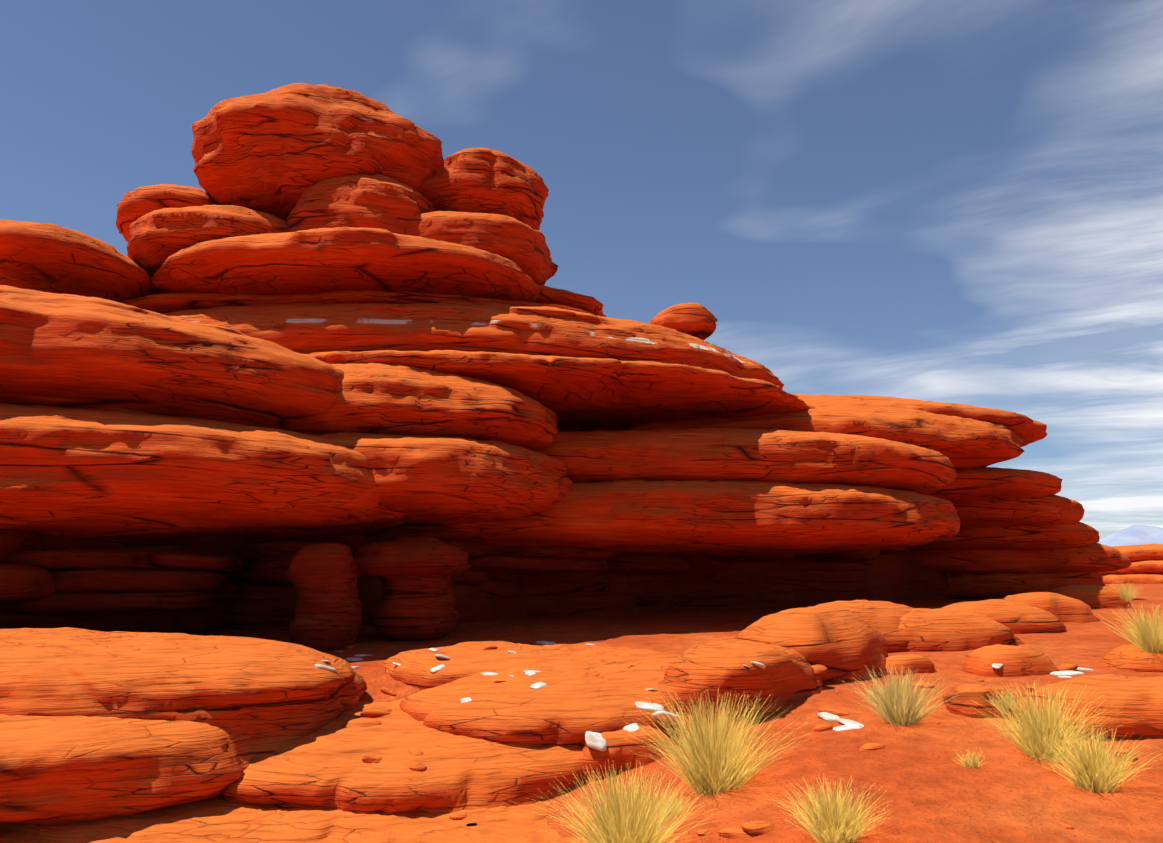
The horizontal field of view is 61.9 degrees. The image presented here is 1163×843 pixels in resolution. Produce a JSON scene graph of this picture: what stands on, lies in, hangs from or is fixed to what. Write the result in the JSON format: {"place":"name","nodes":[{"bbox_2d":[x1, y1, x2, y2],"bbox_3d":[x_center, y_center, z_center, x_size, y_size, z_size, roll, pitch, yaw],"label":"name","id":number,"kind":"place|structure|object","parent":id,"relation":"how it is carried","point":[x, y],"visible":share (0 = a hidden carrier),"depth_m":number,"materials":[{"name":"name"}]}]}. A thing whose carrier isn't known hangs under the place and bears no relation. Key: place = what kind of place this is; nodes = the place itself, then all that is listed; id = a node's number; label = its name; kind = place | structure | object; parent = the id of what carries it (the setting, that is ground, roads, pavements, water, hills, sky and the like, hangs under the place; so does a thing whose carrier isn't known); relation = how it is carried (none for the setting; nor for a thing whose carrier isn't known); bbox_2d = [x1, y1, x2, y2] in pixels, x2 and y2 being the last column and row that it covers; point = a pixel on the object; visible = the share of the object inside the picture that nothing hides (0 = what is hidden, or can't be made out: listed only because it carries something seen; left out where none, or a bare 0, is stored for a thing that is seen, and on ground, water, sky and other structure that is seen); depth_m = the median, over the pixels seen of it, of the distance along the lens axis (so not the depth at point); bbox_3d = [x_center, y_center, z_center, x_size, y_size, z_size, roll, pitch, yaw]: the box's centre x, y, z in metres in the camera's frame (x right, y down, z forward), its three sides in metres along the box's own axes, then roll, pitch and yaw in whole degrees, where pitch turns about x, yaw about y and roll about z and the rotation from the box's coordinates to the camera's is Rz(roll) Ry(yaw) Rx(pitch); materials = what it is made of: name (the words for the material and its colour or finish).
{"place":"outdoors","nodes":[
{"label":"outdoors","id":0,"kind":"place"},
{"bbox_2d":[0,0,1162,539],"label":"sky","id":1,"kind":"structure","parent":0,"point":[947,201],"materials":[{"name":"blue"}]},
{"bbox_2d":[189,584,1162,842],"bbox_3d":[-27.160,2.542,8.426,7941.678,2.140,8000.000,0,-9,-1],"label":"ground","id":2,"kind":"structure","parent":0,"point":[925,788],"depth_m":5.61,"materials":[{"name":"red soil"}]},
{"bbox_2d":[0,523,952,651],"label":"rock recess","id":3,"kind":"object","parent":2,"relation":"on","point":[416,582],"visible":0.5,"depth_m":11.10,"materials":[{"name":"brown stone"}]},
{"bbox_2d":[0,285,1131,598],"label":"rock layers","id":4,"kind":"object","parent":2,"relation":"on","point":[118,419],"visible":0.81,"depth_m":10.53,"materials":[{"name":"orange stone"}]},
{"bbox_2d":[119,284,1046,446],"bbox_3d":[-0.016,-0.805,16.099,17.192,2.544,9.065,2,-10,-15],"label":"rock ledge","id":5,"kind":"object","parent":4,"relation":"on","point":[573,361],"visible":0.44,"depth_m":12.14,"materials":[{"name":"orange stone"}]},
{"bbox_2d":[0,83,717,340],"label":"boulders","id":6,"kind":"object","parent":5,"relation":"on","point":[313,189],"visible":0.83,"depth_m":12.89,"materials":[{"name":"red stone"}]},
{"bbox_2d":[0,585,1162,842],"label":"rock slabs","id":7,"kind":"structure","parent":2,"relation":"on","point":[140,737],"depth_m":6.06,"materials":[{"name":"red stone"}]},
{"bbox_2d":[985,688,1021,713],"bbox_3d":[2.762,1.811,6.277,0.326,0.160,0.336,0,-9,-1],"label":"grass tuft","id":8,"kind":"object","parent":7,"relation":"on","point":[1001,705],"visible":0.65,"depth_m":6.28,"materials":[{"name":"yellow plant"}]},
{"bbox_2d":[1099,602,1162,652],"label":"grass tuft","id":9,"kind":"object","parent":7,"relation":"on","point":[1148,640],"visible":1,"depth_m":8.37,"materials":[{"name":"yellow plant"}]},
{"bbox_2d":[524,760,720,842],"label":"grass tuft","id":10,"kind":"object","parent":2,"relation":"on","point":[630,823],"visible":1,"depth_m":4.62,"materials":[{"name":"yellow plant"}]},
{"bbox_2d":[648,788,696,819],"bbox_3d":[0.459,2.022,5.123,0.351,0.164,0.307,0,-9,-1],"label":"grass tuft","id":11,"kind":"object","parent":2,"relation":"on","point":[674,814],"visible":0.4,"depth_m":5.09,"materials":[{"name":"yellow plant"}]},
{"bbox_2d":[314,641,1092,751],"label":"white stones","id":12,"kind":"object","parent":2,"relation":"on","point":[593,740],"visible":0.69,"depth_m":6.52,"materials":[{"name":"white stone"}]},
{"bbox_2d":[624,690,813,796],"bbox_3d":[0.757,1.777,5.399,1.179,0.559,1.311,0,-9,-1],"label":"grass tuft","id":13,"kind":"object","parent":2,"relation":"on","point":[713,761],"visible":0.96,"depth_m":5.32,"materials":[{"name":"yellow plant"}]},
{"bbox_2d":[342,634,1138,842],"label":"loose stones","id":14,"kind":"object","parent":2,"relation":"on","point":[751,829],"visible":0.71,"depth_m":5.91,"materials":[{"name":"red stone"}]},
{"bbox_2d":[770,774,902,842],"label":"grass tuft","id":15,"kind":"object","parent":2,"relation":"on","point":[831,825],"visible":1,"depth_m":4.34,"materials":[{"name":"yellow plant"}]},
{"bbox_2d":[864,686,898,701],"bbox_3d":[2.128,1.945,6.940,0.297,0.149,0.328,0,-9,-1],"label":"grass tuft","id":16,"kind":"object","parent":2,"relation":"on","point":[877,692],"visible":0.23,"depth_m":6.92,"materials":[{"name":"yellow plant"}]},
{"bbox_2d":[842,665,967,725],"bbox_3d":[2.041,1.771,6.286,0.824,0.391,0.846,0,-9,-1],"label":"grass tuft","id":17,"kind":"object","parent":2,"relation":"on","point":[902,708],"visible":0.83,"depth_m":6.20,"materials":[{"name":"yellow plant"}]},
{"bbox_2d":[954,746,986,768],"bbox_3d":[2.103,1.828,5.250,0.228,0.124,0.253,0,-9,-1],"label":"grass tuft","id":18,"kind":"object","parent":2,"relation":"on","point":[972,763],"visible":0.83,"depth_m":5.25,"materials":[{"name":"yellow plant"}]},
{"bbox_2d":[962,680,1143,762],"bbox_3d":[2.585,1.671,5.425,0.946,0.446,0.953,0,-9,-1],"label":"grass tuft","id":19,"kind":"object","parent":2,"relation":"on","point":[1035,729],"visible":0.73,"depth_m":5.37,"materials":[{"name":"yellow plant"}]},
{"bbox_2d":[1019,724,1162,793],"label":"grass tuft","id":20,"kind":"object","parent":2,"relation":"on","point":[1096,773],"visible":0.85,"depth_m":4.80,"materials":[{"name":"yellow plant"}]},
{"bbox_2d":[1109,581,1146,601],"bbox_3d":[8.659,2.694,15.451,0.666,0.355,0.730,8,-13,-42],"label":"grass tuft","id":21,"kind":"object","parent":2,"relation":"on","point":[1127,596],"visible":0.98,"depth_m":15.39,"materials":[{"name":"yellow plant"}]},
{"bbox_2d":[1099,543,1162,583],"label":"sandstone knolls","id":22,"kind":"structure","parent":2,"relation":"on","point":[1146,566],"depth_m":72.64,"materials":[{"name":"orange stone"}]},
{"bbox_2d":[1097,524,1162,546],"bbox_3d":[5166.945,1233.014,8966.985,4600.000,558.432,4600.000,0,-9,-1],"label":"mountain","id":23,"kind":"structure","parent":0,"point":[1136,534],"depth_m":8680.18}
]}

